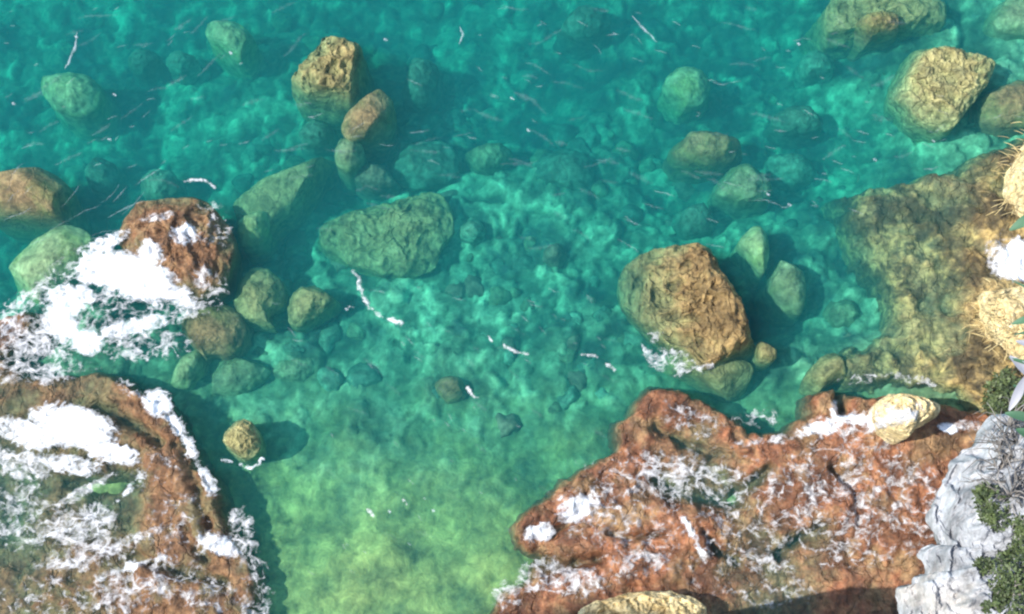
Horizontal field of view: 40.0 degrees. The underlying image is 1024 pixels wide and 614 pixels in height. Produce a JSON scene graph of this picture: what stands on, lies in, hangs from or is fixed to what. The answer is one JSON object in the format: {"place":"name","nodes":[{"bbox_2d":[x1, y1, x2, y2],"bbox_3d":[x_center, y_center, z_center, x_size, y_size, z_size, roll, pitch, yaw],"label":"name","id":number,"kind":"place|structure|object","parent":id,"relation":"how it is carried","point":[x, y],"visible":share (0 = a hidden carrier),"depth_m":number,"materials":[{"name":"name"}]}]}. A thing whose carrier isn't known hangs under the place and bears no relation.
{"place":"outdoors","nodes":[
{"label":"outdoors","id":0,"kind":"place"},
{"bbox_2d":[0,0,1023,613],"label":"sea floor","id":1,"kind":"structure","parent":0,"point":[444,492],"depth_m":35.44,"materials":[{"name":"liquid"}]},
{"bbox_2d":[0,312,51,363],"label":"reef spur","id":2,"kind":"structure","parent":1,"relation":"on","point":[32,323],"depth_m":33.03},
{"bbox_2d":[0,167,92,244],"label":"boulder","id":3,"kind":"object","parent":1,"relation":"on","point":[35,202],"visible":0.9,"depth_m":34.22,"materials":[{"name":"stone"}]},
{"bbox_2d":[9,225,115,304],"bbox_3d":[-11.214,-0.818,34.953,1.690,2.721,2.950,44,79,10],"label":"boulder","id":4,"kind":"object","parent":1,"relation":"on","point":[50,259],"visible":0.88,"depth_m":33.85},
{"bbox_2d":[60,41,77,55],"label":"sunken stone","id":5,"kind":"object","parent":1,"relation":"on","point":[68,48],"visible":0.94,"depth_m":37.88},
{"bbox_2d":[41,72,121,141],"bbox_3d":[-11.335,-5.192,36.710,2.000,2.414,1.524,0,75,0],"label":"boulder","id":6,"kind":"object","parent":1,"relation":"on","point":[84,107],"visible":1,"depth_m":35.91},
{"bbox_2d":[84,157,129,203],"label":"sunken boulder","id":7,"kind":"object","parent":1,"relation":"on","point":[106,180],"visible":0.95,"depth_m":35.87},
{"bbox_2d":[0,359,269,613],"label":"foamy reef","id":8,"kind":"object","parent":1,"relation":"on","point":[163,497],"visible":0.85,"depth_m":31.91},
{"bbox_2d":[0,390,238,580],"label":"sea foam","id":9,"kind":"object","parent":8,"relation":"on","point":[70,426],"visible":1,"depth_m":32.16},
{"bbox_2d":[1,384,266,613],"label":"foam lace","id":10,"kind":"object","parent":8,"relation":"on","point":[89,486],"visible":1,"depth_m":31.61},
{"bbox_2d":[128,48,170,89],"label":"sunken boulder","id":11,"kind":"object","parent":1,"relation":"on","point":[149,69],"visible":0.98,"depth_m":36.99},
{"bbox_2d":[140,169,187,200],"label":"sunken boulder","id":12,"kind":"object","parent":1,"relation":"on","point":[155,184],"visible":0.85,"depth_m":35.43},
{"bbox_2d":[118,197,243,311],"bbox_3d":[-8.034,-1.129,34.669,2.829,3.483,2.588,0,75,0],"label":"boulder","id":13,"kind":"object","parent":1,"relation":"on","point":[212,249],"visible":0.93,"depth_m":33.33,"materials":[{"name":"stone"}]},
{"bbox_2d":[166,50,202,85],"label":"sunken boulder","id":14,"kind":"object","parent":1,"relation":"on","point":[185,69],"visible":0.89,"depth_m":36.93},
{"bbox_2d":[171,350,208,389],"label":"boulder","id":15,"kind":"object","parent":1,"relation":"on","point":[191,369],"visible":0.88,"depth_m":33.51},
{"bbox_2d":[178,67,211,84],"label":"sunken stone","id":16,"kind":"object","parent":1,"relation":"on","point":[207,75],"visible":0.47,"depth_m":37.63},
{"bbox_2d":[181,305,253,365],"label":"boulder","id":17,"kind":"object","parent":1,"relation":"on","point":[219,332],"visible":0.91,"depth_m":33.46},
{"bbox_2d":[205,20,264,81],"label":"boulder","id":18,"kind":"object","parent":1,"relation":"on","point":[236,52],"visible":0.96,"depth_m":36.38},
{"bbox_2d":[211,357,271,396],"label":"boulder","id":19,"kind":"object","parent":1,"relation":"on","point":[235,376],"visible":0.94,"depth_m":33.65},
{"bbox_2d":[231,173,253,193],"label":"sunken stone","id":20,"kind":"object","parent":1,"relation":"on","point":[241,183],"visible":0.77,"depth_m":36.42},
{"bbox_2d":[223,419,266,464],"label":"boulder","id":21,"kind":"object","parent":1,"relation":"on","point":[244,441],"visible":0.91,"depth_m":32.26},
{"bbox_2d":[243,135,272,163],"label":"sunken stone","id":22,"kind":"object","parent":1,"relation":"on","point":[257,149],"visible":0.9,"depth_m":36.62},
{"bbox_2d":[237,211,279,265],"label":"boulder","id":23,"kind":"object","parent":1,"relation":"on","point":[259,243],"visible":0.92,"depth_m":34.52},
{"bbox_2d":[233,267,291,333],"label":"boulder","id":24,"kind":"object","parent":1,"relation":"on","point":[262,298],"visible":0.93,"depth_m":33.84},
{"bbox_2d":[233,157,339,245],"bbox_3d":[-5.630,-2.846,35.859,3.520,2.086,1.517,-41,79,-10],"label":"boulder","id":25,"kind":"object","parent":1,"relation":"on","point":[288,200],"visible":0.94,"depth_m":34.97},
{"bbox_2d":[271,357,314,381],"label":"boulder","id":26,"kind":"object","parent":1,"relation":"on","point":[302,369],"visible":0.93,"depth_m":33.89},
{"bbox_2d":[281,155,304,170],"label":"sunken stone","id":27,"kind":"object","parent":1,"relation":"on","point":[292,161],"visible":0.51,"depth_m":36.51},
{"bbox_2d":[284,341,305,351],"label":"sunken boulder","id":28,"kind":"object","parent":1,"relation":"on","point":[291,346],"visible":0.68,"depth_m":34.13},
{"bbox_2d":[293,278,307,290],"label":"sunken stone","id":29,"kind":"object","parent":1,"relation":"on","point":[300,282],"visible":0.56,"depth_m":35.03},
{"bbox_2d":[302,35,324,51],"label":"sunken stone","id":30,"kind":"object","parent":1,"relation":"on","point":[312,42],"visible":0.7,"depth_m":37.77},
{"bbox_2d":[287,285,342,333],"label":"boulder","id":31,"kind":"object","parent":1,"relation":"on","point":[310,309],"visible":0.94,"depth_m":33.74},
{"bbox_2d":[298,118,338,159],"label":"sunken boulder","id":32,"kind":"object","parent":1,"relation":"on","point":[317,138],"visible":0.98,"depth_m":35.83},
{"bbox_2d":[318,321,341,352],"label":"sunken stone","id":33,"kind":"object","parent":1,"relation":"on","point":[330,333],"visible":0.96,"depth_m":34.35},
{"bbox_2d":[317,366,345,391],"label":"sunken stone","id":34,"kind":"object","parent":1,"relation":"on","point":[330,379],"visible":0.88,"depth_m":33.86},
{"bbox_2d":[291,36,374,139],"bbox_3d":[-4.433,-5.595,36.309,1.800,3.637,2.215,37,78,9],"label":"boulder","id":35,"kind":"object","parent":1,"relation":"on","point":[332,82],"visible":0.92,"depth_m":34.96,"materials":[{"name":"stone"}]},
{"bbox_2d":[334,138,368,195],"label":"boulder","id":36,"kind":"object","parent":1,"relation":"on","point":[351,161],"visible":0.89,"depth_m":34.85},
{"bbox_2d":[347,322,365,339],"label":"sunken stone","id":37,"kind":"object","parent":1,"relation":"on","point":[355,331],"visible":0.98,"depth_m":34.46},
{"bbox_2d":[346,362,382,388],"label":"sunken stone","id":38,"kind":"object","parent":1,"relation":"on","point":[364,374],"visible":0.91,"depth_m":33.93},
{"bbox_2d":[341,89,397,163],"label":"boulder","id":39,"kind":"object","parent":1,"relation":"on","point":[369,123],"visible":0.93,"depth_m":34.86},
{"bbox_2d":[354,163,401,201],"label":"sunken boulder","id":40,"kind":"object","parent":1,"relation":"on","point":[377,182],"visible":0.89,"depth_m":35.36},
{"bbox_2d":[317,192,454,278],"bbox_3d":[-3.058,-1.490,35.361,4.016,2.061,2.476,-14,75,-4],"label":"boulder","id":41,"kind":"object","parent":1,"relation":"on","point":[409,237],"visible":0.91,"depth_m":34.66,"materials":[{"name":"stone"}]},
{"bbox_2d":[406,44,429,68],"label":"sunken stone","id":42,"kind":"object","parent":1,"relation":"on","point":[421,51],"visible":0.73,"depth_m":38.05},
{"bbox_2d":[384,140,462,192],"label":"sunken boulder","id":43,"kind":"object","parent":1,"relation":"on","point":[424,166],"visible":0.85,"depth_m":35.74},
{"bbox_2d":[401,58,445,114],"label":"sunken boulder","id":44,"kind":"object","parent":1,"relation":"on","point":[422,92],"visible":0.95,"depth_m":36.33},
{"bbox_2d":[428,1,444,21],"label":"sunken stone","id":45,"kind":"object","parent":1,"relation":"on","point":[436,10],"visible":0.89,"depth_m":38.69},
{"bbox_2d":[435,376,466,403],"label":"boulder","id":46,"kind":"object","parent":1,"relation":"on","point":[450,389],"visible":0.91,"depth_m":33.54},
{"bbox_2d":[445,282,465,298],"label":"sunken stone","id":47,"kind":"object","parent":1,"relation":"on","point":[458,289],"visible":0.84,"depth_m":34.80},
{"bbox_2d":[459,219,485,245],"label":"sunken boulder","id":48,"kind":"object","parent":1,"relation":"on","point":[472,232],"visible":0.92,"depth_m":34.94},
{"bbox_2d":[464,275,483,297],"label":"sunken stone","id":49,"kind":"object","parent":1,"relation":"on","point":[473,285],"visible":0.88,"depth_m":34.80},
{"bbox_2d":[464,143,513,175],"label":"sunken boulder","id":50,"kind":"object","parent":1,"relation":"on","point":[488,159],"visible":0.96,"depth_m":35.76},
{"bbox_2d":[492,258,503,273],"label":"sunken stone","id":51,"kind":"object","parent":1,"relation":"on","point":[497,263],"visible":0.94,"depth_m":35.06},
{"bbox_2d":[489,286,512,305],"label":"sunken stone","id":52,"kind":"object","parent":1,"relation":"on","point":[499,295],"visible":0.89,"depth_m":34.75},
{"bbox_2d":[497,337,515,353],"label":"sunken stone","id":53,"kind":"object","parent":1,"relation":"on","point":[509,342],"visible":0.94,"depth_m":34.30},
{"bbox_2d":[495,413,521,437],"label":"sunken stone","id":54,"kind":"object","parent":1,"relation":"on","point":[510,424],"visible":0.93,"depth_m":33.48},
{"bbox_2d":[503,349,515,364],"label":"sunken stone","id":55,"kind":"object","parent":1,"relation":"on","point":[509,357],"visible":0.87,"depth_m":34.19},
{"bbox_2d":[513,254,534,268],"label":"sunken stone","id":56,"kind":"object","parent":1,"relation":"on","point":[523,261],"visible":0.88,"depth_m":35.03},
{"bbox_2d":[520,297,534,311],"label":"sunken stone","id":57,"kind":"object","parent":1,"relation":"on","point":[526,304],"visible":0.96,"depth_m":34.73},
{"bbox_2d":[523,235,535,251],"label":"sunken stone","id":58,"kind":"object","parent":1,"relation":"on","point":[529,242],"visible":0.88,"depth_m":35.26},
{"bbox_2d":[529,149,551,162],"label":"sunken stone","id":59,"kind":"object","parent":1,"relation":"on","point":[536,156],"visible":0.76,"depth_m":36.42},
{"bbox_2d":[542,243,566,268],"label":"sunken boulder","id":60,"kind":"object","parent":1,"relation":"on","point":[554,255],"visible":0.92,"depth_m":34.89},
{"bbox_2d":[548,124,576,148],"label":"sunken stone","id":61,"kind":"object","parent":1,"relation":"on","point":[561,136],"visible":0.86,"depth_m":37.03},
{"bbox_2d":[535,148,594,190],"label":"sunken boulder","id":62,"kind":"object","parent":1,"relation":"on","point":[574,170],"visible":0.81,"depth_m":35.77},
{"bbox_2d":[558,348,575,362],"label":"sunken stone","id":63,"kind":"object","parent":1,"relation":"on","point":[569,357],"visible":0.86,"depth_m":34.17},
{"bbox_2d":[557,385,579,410],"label":"sunken stone","id":64,"kind":"object","parent":1,"relation":"on","point":[569,397],"visible":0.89,"depth_m":33.80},
{"bbox_2d":[567,334,580,352],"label":"sunken stone","id":65,"kind":"object","parent":1,"relation":"on","point":[573,342],"visible":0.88,"depth_m":34.26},
{"bbox_2d":[569,311,583,324],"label":"sunken stone","id":66,"kind":"object","parent":1,"relation":"on","point":[577,318],"visible":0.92,"depth_m":34.55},
{"bbox_2d":[567,369,586,391],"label":"sunken stone","id":67,"kind":"object","parent":1,"relation":"on","point":[577,380],"visible":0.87,"depth_m":34.01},
{"bbox_2d":[565,137,591,155],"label":"sunken stone","id":68,"kind":"object","parent":1,"relation":"on","point":[579,144],"visible":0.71,"depth_m":36.56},
{"bbox_2d":[552,5,610,60],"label":"sunken boulder","id":69,"kind":"object","parent":1,"relation":"on","point":[584,32],"visible":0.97,"depth_m":37.05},
{"bbox_2d":[576,355,596,372],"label":"sunken stone","id":70,"kind":"object","parent":1,"relation":"on","point":[580,367],"visible":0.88,"depth_m":34.10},
{"bbox_2d":[575,122,600,148],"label":"sunken stone","id":71,"kind":"object","parent":1,"relation":"on","point":[590,134],"visible":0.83,"depth_m":36.75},
{"bbox_2d":[591,180,607,197],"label":"sunken stone","id":72,"kind":"object","parent":1,"relation":"on","point":[599,188],"visible":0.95,"depth_m":35.94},
{"bbox_2d":[592,305,613,321],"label":"sunken boulder","id":73,"kind":"object","parent":1,"relation":"on","point":[603,313],"visible":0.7,"depth_m":34.52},
{"bbox_2d":[611,140,638,160],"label":"sunken stone","id":74,"kind":"object","parent":1,"relation":"on","point":[623,148],"visible":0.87,"depth_m":36.56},
{"bbox_2d":[617,204,643,225],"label":"sunken stone","id":75,"kind":"object","parent":1,"relation":"on","point":[631,214],"visible":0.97,"depth_m":35.74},
{"bbox_2d":[623,332,642,346],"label":"sunken stone","id":76,"kind":"object","parent":1,"relation":"on","point":[634,340],"visible":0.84,"depth_m":34.32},
{"bbox_2d":[638,154,655,173],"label":"sunken stone","id":77,"kind":"object","parent":1,"relation":"on","point":[647,164],"visible":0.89,"depth_m":36.58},
{"bbox_2d":[656,66,709,124],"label":"boulder","id":78,"kind":"object","parent":1,"relation":"on","point":[684,95],"visible":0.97,"depth_m":36.07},
{"bbox_2d":[616,243,754,370],"bbox_3d":[4.145,0.282,34.190,2.568,3.438,3.482,-21,76,-6],"label":"boulder","id":79,"kind":"object","parent":1,"relation":"on","point":[683,301],"visible":0.97,"depth_m":33.15,"materials":[{"name":"stone"}]},
{"bbox_2d":[671,202,716,240],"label":"sunken boulder","id":80,"kind":"object","parent":1,"relation":"on","point":[693,222],"visible":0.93,"depth_m":35.27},
{"bbox_2d":[662,130,741,183],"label":"boulder","id":81,"kind":"object","parent":1,"relation":"on","point":[696,157],"visible":0.94,"depth_m":35.24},
{"bbox_2d":[658,355,753,402],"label":"boulder","id":82,"kind":"object","parent":1,"relation":"on","point":[728,381],"visible":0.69,"depth_m":33.31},
{"bbox_2d":[712,212,731,222],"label":"sunken stone","id":83,"kind":"object","parent":1,"relation":"on","point":[720,217],"visible":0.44,"depth_m":36.03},
{"bbox_2d":[706,164,771,219],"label":"boulder","id":84,"kind":"object","parent":1,"relation":"on","point":[742,191],"visible":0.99,"depth_m":35.05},
{"bbox_2d":[490,386,990,613],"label":"rock shelf","id":85,"kind":"object","parent":1,"relation":"on","point":[814,574],"visible":0.69,"depth_m":31.68,"materials":[{"name":"stone"}]},
{"bbox_2d":[578,590,706,613],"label":"boulder","id":86,"kind":"object","parent":85,"relation":"on","point":[657,602],"visible":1,"depth_m":30.50,"materials":[{"name":"beige stone"}]},
{"bbox_2d":[729,226,768,289],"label":"boulder","id":87,"kind":"object","parent":1,"relation":"on","point":[749,257],"visible":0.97,"depth_m":34.32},
{"bbox_2d":[749,341,776,370],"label":"rock","id":88,"kind":"object","parent":1,"relation":"on","point":[764,356],"visible":0.91,"depth_m":33.02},
{"bbox_2d":[754,260,805,327],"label":"boulder","id":89,"kind":"object","parent":1,"relation":"on","point":[780,299],"visible":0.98,"depth_m":34.05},
{"bbox_2d":[772,186,790,201],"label":"sunken stone","id":90,"kind":"object","parent":1,"relation":"on","point":[780,194],"visible":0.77,"depth_m":36.29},
{"bbox_2d":[762,153,815,192],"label":"sunken boulder","id":91,"kind":"object","parent":1,"relation":"on","point":[791,172],"visible":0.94,"depth_m":35.90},
{"bbox_2d":[762,105,821,149],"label":"sunken boulder","id":92,"kind":"object","parent":1,"relation":"on","point":[795,127],"visible":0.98,"depth_m":36.01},
{"bbox_2d":[792,50,834,87],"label":"sunken boulder","id":93,"kind":"object","parent":1,"relation":"on","point":[814,67],"visible":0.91,"depth_m":36.65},
{"bbox_2d":[798,353,846,395],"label":"boulder","id":94,"kind":"object","parent":1,"relation":"on","point":[826,371],"visible":0.94,"depth_m":33.04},
{"bbox_2d":[822,300,860,327],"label":"sunken boulder","id":95,"kind":"object","parent":1,"relation":"on","point":[845,313],"visible":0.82,"depth_m":34.30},
{"bbox_2d":[799,0,946,61],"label":"boulder","id":96,"kind":"object","parent":1,"relation":"on","point":[831,31],"visible":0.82,"depth_m":35.86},
{"bbox_2d":[847,11,898,61],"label":"boulder","id":97,"kind":"object","parent":1,"relation":"on","point":[876,31],"visible":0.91,"depth_m":35.59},
{"bbox_2d":[868,393,939,444],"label":"boulder","id":98,"kind":"object","parent":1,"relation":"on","point":[895,432],"visible":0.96,"depth_m":30.81,"materials":[{"name":"beige stone"}]},
{"bbox_2d":[820,138,1023,414],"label":"weedy reef","id":99,"kind":"object","parent":1,"relation":"on","point":[916,255],"visible":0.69,"depth_m":33.54},
{"bbox_2d":[993,236,1023,280],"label":"sea foam","id":100,"kind":"object","parent":99,"relation":"on","point":[1011,265],"visible":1,"depth_m":33.15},
{"bbox_2d":[883,46,995,142],"bbox_3d":[10.595,-5.302,35.742,2.077,2.785,2.332,29,77,7],"label":"boulder","id":101,"kind":"object","parent":1,"relation":"on","point":[933,94],"visible":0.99,"depth_m":34.61,"materials":[{"name":"stone"}]},
{"bbox_2d":[968,80,1023,139],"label":"boulder","id":102,"kind":"object","parent":1,"relation":"on","point":[997,112],"visible":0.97,"depth_m":34.98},
{"bbox_2d":[977,286,1023,359],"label":"rock bank","id":103,"kind":"object","parent":1,"relation":"on","point":[1015,309],"visible":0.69,"depth_m":32.23,"materials":[{"name":"beige stone"}]},
{"bbox_2d":[962,276,1023,361],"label":"grass tuft","id":104,"kind":"object","parent":103,"relation":"on","point":[994,327],"visible":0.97,"depth_m":31.97,"materials":[{"name":"plant"}]},
{"bbox_2d":[982,0,1023,40],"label":"boulder","id":105,"kind":"object","parent":1,"relation":"on","point":[1004,20],"visible":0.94,"depth_m":35.83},
{"bbox_2d":[1002,144,1023,216],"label":"rock bank","id":106,"kind":"object","parent":1,"relation":"on","point":[1008,190],"visible":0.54,"depth_m":33.46,"materials":[{"name":"beige stone"}]},
{"bbox_2d":[978,122,1023,229],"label":"grass tuft","id":107,"kind":"object","parent":106,"relation":"on","point":[1004,202],"visible":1,"depth_m":32.89,"materials":[{"name":"plant"}]},
{"bbox_2d":[895,414,1023,613],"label":"cliff","id":108,"kind":"structure","parent":0,"point":[951,580],"depth_m":23.01,"materials":[{"name":"grey stone"}]},
{"bbox_2d":[972,556,994,575],"bbox_3d":[7.499,4.154,22.419,0.392,0.375,0.381,0,75,0],"label":"shrub","id":109,"kind":"object","parent":108,"relation":"on","point":[979,563],"visible":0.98,"depth_m":22.34,"materials":[{"name":"green plant"}]},
{"bbox_2d":[971,480,1011,532],"bbox_3d":[7.777,3.275,22.746,0.686,0.572,0.968,0,75,0],"label":"shrub","id":110,"kind":"object","parent":108,"relation":"on","point":[983,494],"visible":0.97,"depth_m":22.65,"materials":[{"name":"green plant"}]},
{"bbox_2d":[960,397,1023,530],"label":"bare bush","id":111,"kind":"object","parent":108,"relation":"on","point":[1006,461],"visible":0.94,"depth_m":23.19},
{"bbox_2d":[972,365,1023,414],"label":"shrub","id":112,"kind":"object","parent":108,"relation":"on","point":[994,401],"visible":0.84,"depth_m":31.89,"materials":[{"name":"green plant"}]},
{"bbox_2d":[979,512,1023,613],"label":"shrub","id":113,"kind":"object","parent":108,"relation":"on","point":[1006,593],"visible":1,"depth_m":22.01,"materials":[{"name":"green plant"}]},
{"bbox_2d":[1005,215,1023,436],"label":"leafy branch","id":114,"kind":"object","parent":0,"point":[1018,393],"visible":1,"depth_m":7.40,"materials":[{"name":"green plant"}]},
{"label":"water","id":115,"kind":"structure","parent":0,"visible":0},
{"bbox_2d":[1,211,219,383],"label":"foam lace","id":116,"kind":"object","parent":115,"relation":"on","point":[43,340],"visible":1,"depth_m":32.79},
{"bbox_2d":[42,222,196,354],"bbox_3d":[-9.159,-0.546,32.911,4.313,0.421,2.896,-21,76,-5],"label":"sea foam","id":117,"kind":"object","parent":115,"relation":"on","point":[142,277],"visible":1,"depth_m":33.07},
{"bbox_2d":[496,375,965,603],"bbox_3d":[5.103,3.922,30.913,11.350,1.979,5.600,0,75,0],"label":"foam lace","id":118,"kind":"object","parent":115,"relation":"on","point":[578,581],"visible":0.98,"depth_m":31.61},
{"bbox_2d":[525,401,956,555],"bbox_3d":[5.235,3.820,30.933,10.384,1.975,2.423,-20,76,-5],"label":"sea foam","id":119,"kind":"object","parent":115,"relation":"on","point":[574,512],"visible":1,"depth_m":31.63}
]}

